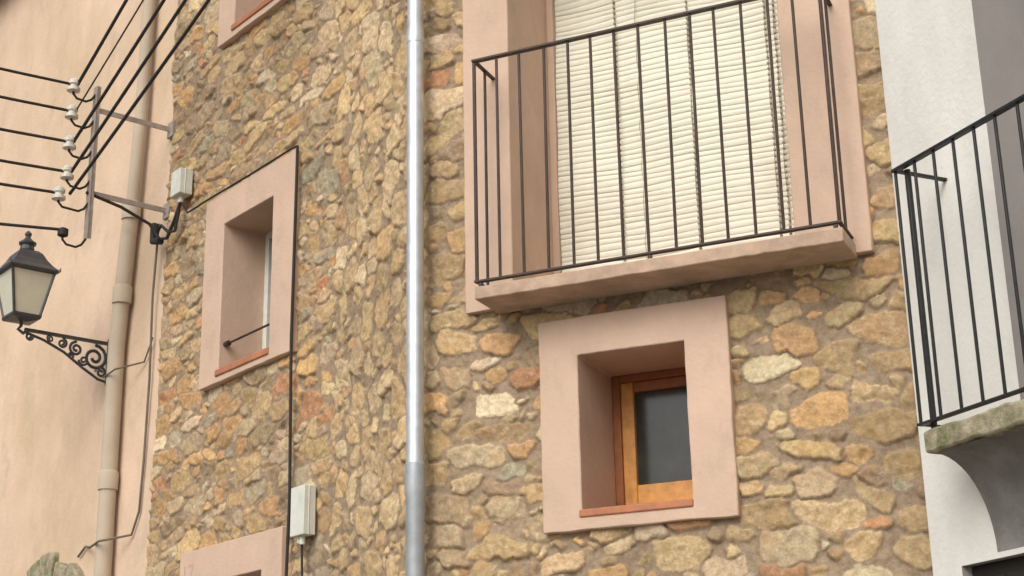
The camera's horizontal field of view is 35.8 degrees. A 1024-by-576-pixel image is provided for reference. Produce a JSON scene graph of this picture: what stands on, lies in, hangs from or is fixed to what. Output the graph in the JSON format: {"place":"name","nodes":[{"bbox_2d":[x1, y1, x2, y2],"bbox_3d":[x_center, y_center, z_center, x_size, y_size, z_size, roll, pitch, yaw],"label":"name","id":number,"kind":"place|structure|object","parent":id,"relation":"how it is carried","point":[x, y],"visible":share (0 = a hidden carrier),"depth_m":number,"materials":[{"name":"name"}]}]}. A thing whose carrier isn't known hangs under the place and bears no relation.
{"place":"outdoors","nodes":[
{"label":"outdoors","id":0,"kind":"place"},
{"label":"ground","id":1,"kind":"structure","parent":0,"visible":0},
{"bbox_2d":[0,0,177,575],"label":"stucco wall","id":2,"kind":"structure","parent":1,"relation":"on","point":[52,401],"depth_m":12.77,"materials":[{"name":"paint"}]},
{"bbox_2d":[0,231,108,385],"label":"wall lantern","id":3,"kind":"object","parent":2,"relation":"attached to","point":[28,273],"depth_m":11.61,"materials":[{"name":"black metal"}]},
{"bbox_2d":[27,552,84,575],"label":"stone arch","id":4,"kind":"structure","parent":2,"relation":"attached to","point":[48,564],"depth_m":12.05,"materials":[{"name":"beige stone"}]},
{"bbox_2d":[77,224,159,557],"bbox_3d":[-2.949,0.755,11.663,0.168,2.300,1.133,13,-23,-37],"label":"wall cable","id":5,"kind":"object","parent":2,"relation":"attached to","point":[149,350],"depth_m":11.34,"materials":[{"name":"black rubber"}]},
{"bbox_2d":[94,0,154,575],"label":"beige drainpipe","id":6,"kind":"object","parent":2,"relation":"attached to","point":[108,473],"visible":0.81,"depth_m":11.76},
{"bbox_2d":[875,0,1023,575],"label":"rendered wall","id":7,"kind":"structure","parent":1,"relation":"on","point":[950,67],"depth_m":7.05,"materials":[{"name":"white paint"}]},
{"bbox_2d":[891,94,1023,551],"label":"balcony","id":8,"kind":"structure","parent":7,"relation":"attached to","point":[984,450],"depth_m":6.51,"materials":[{"name":"metal"}]},
{"bbox_2d":[972,556,1023,575],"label":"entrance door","id":9,"kind":"structure","parent":7,"relation":"attached to","point":[1012,567],"depth_m":6.61,"materials":[{"name":"brown wood"}]},
{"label":"pavement","id":10,"kind":"structure","parent":0,"visible":0},
{"bbox_2d":[145,0,932,575],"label":"rubble wall","id":11,"kind":"structure","parent":10,"relation":"on","point":[829,464],"depth_m":8.58,"materials":[{"name":"stone"}]},
{"bbox_2d":[0,0,210,247],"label":"utility wire bracket","id":12,"kind":"object","parent":11,"relation":"attached to","point":[69,146],"visible":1,"depth_m":11.22,"materials":[{"name":"metal"}]},
{"bbox_2d":[170,167,192,202],"bbox_3d":[-2.379,-0.728,11.404,0.100,0.244,0.148,13,-23,-37],"label":"junction box","id":13,"kind":"object","parent":11,"relation":"attached to","point":[181,183],"visible":1,"depth_m":11.36,"materials":[{"name":"white plastic"}]},
{"bbox_2d":[180,526,288,575],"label":"window surround","id":14,"kind":"object","parent":11,"relation":"attached to","point":[261,553],"visible":0.97,"depth_m":9.79,"materials":[{"name":"pink paint"}]},
{"bbox_2d":[184,564,193,575],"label":"house number","id":15,"kind":"object","parent":14,"relation":"attached to","point":[192,565],"visible":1,"depth_m":10.29,"materials":[{"name":"paint"}]},
{"bbox_2d":[181,145,302,575],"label":"power cable","id":16,"kind":"object","parent":11,"relation":"attached to","point":[290,351],"visible":0.99,"depth_m":9.82,"materials":[{"name":"black rubber"}]},
{"bbox_2d":[199,149,301,390],"bbox_3d":[-1.581,-0.065,10.579,0.446,1.362,1.191,13,-23,-37],"label":"window surround","id":17,"kind":"object","parent":11,"relation":"attached to","point":[244,217],"visible":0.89,"depth_m":10.66,"materials":[{"name":"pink paint"}]},
{"bbox_2d":[214,347,268,376],"bbox_3d":[-1.630,0.511,10.358,0.338,0.047,0.685,13,-23,-37],"label":"window sill","id":18,"kind":"structure","parent":17,"relation":"attached to","point":[242,361],"depth_m":10.24,"materials":[{"name":"ceramic"}]},
{"bbox_2d":[223,323,269,346],"bbox_3d":[-1.714,0.296,10.347,0.040,0.040,0.635,13,-23,-37],"label":"window bar","id":19,"kind":"object","parent":17,"relation":"attached to","point":[227,343],"depth_m":10.41,"materials":[{"name":"paint"}]},
{"bbox_2d":[262,231,271,348],"bbox_3d":[-1.482,0.038,10.632,0.052,1.040,0.650,13,-23,-37],"label":"window frame","id":20,"kind":"object","parent":17,"relation":"attached to","point":[267,288],"visible":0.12,"depth_m":10.87,"materials":[{"name":"white plastic"}]},
{"bbox_2d":[217,0,289,48],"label":"top left window surround","id":21,"kind":"object","parent":11,"relation":"attached to","point":[231,12],"visible":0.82,"depth_m":11.34,"materials":[{"name":"pink paint"}]},
{"bbox_2d":[231,0,272,30],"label":"top left window sill","id":22,"kind":"structure","parent":21,"relation":"attached to","point":[249,14],"depth_m":11.08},
{"bbox_2d":[290,484,315,544],"bbox_3d":[-1.228,1.335,9.302,0.080,0.344,0.158,13,-23,-37],"label":"junction box","id":23,"kind":"object","parent":11,"relation":"attached to","point":[303,508],"visible":1,"depth_m":9.27,"materials":[{"name":"white plastic"}]},
{"bbox_2d":[405,0,425,575],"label":"drainpipe","id":24,"kind":"object","parent":11,"relation":"attached to","point":[415,478],"visible":1,"depth_m":8.29,"materials":[{"name":"metal"}]},
{"bbox_2d":[538,295,740,534],"bbox_3d":[0.701,0.688,7.927,0.995,1.082,0.526,-9,-20,23],"label":"window surround","id":25,"kind":"object","parent":11,"relation":"attached to","point":[583,360],"visible":0.99,"depth_m":7.78,"materials":[{"name":"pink paint"}]},
{"bbox_2d":[579,498,693,517],"bbox_3d":[0.689,1.117,7.766,0.580,0.040,0.495,-9,-20,23],"label":"window sill","id":26,"kind":"structure","parent":25,"relation":"attached to","point":[641,507],"depth_m":7.55,"materials":[{"name":"ceramic"}]},
{"bbox_2d":[611,367,692,505],"bbox_3d":[0.793,0.804,8.114,0.560,0.780,0.060,-9,-20,23],"label":"window frame","id":27,"kind":"object","parent":25,"relation":"in","point":[629,488],"visible":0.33,"depth_m":8.18,"materials":[{"name":"brown wood"}]},
{"bbox_2d":[635,387,691,484],"bbox_3d":[0.799,0.759,8.139,0.345,0.500,0.007,-9,-20,23],"label":"window glass","id":28,"kind":"object","parent":27,"relation":"attached to","point":[663,441],"visible":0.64,"depth_m":8.14,"materials":[{"name":"glass"}]},
{"bbox_2d":[471,0,856,313],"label":"balcony","id":29,"kind":"structure","parent":11,"relation":"attached to","point":[834,244],"depth_m":7.73,"materials":[{"name":"pink paint"}]},
{"bbox_2d":[462,0,874,314],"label":"balcony door surround","id":30,"kind":"object","parent":11,"relation":"attached to","point":[491,27],"visible":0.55,"depth_m":8.33,"materials":[{"name":"pink paint"}]},
{"bbox_2d":[546,0,561,273],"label":"door frame","id":31,"kind":"object","parent":30,"relation":"attached to","point":[551,55],"visible":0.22,"depth_m":9.00,"materials":[{"name":"pink dark wood"}]},
{"bbox_2d":[554,0,794,272],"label":"roller blind","id":32,"kind":"object","parent":31,"relation":"attached to","point":[573,18],"visible":0.68,"depth_m":8.72,"materials":[{"name":"beige plastic"}]},
{"bbox_2d":[612,0,791,260],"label":"blind cords","id":33,"kind":"object","parent":32,"relation":"attached to","point":[771,109],"visible":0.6,"depth_m":8.56,"materials":[{"name":"fabric"}]}
]}

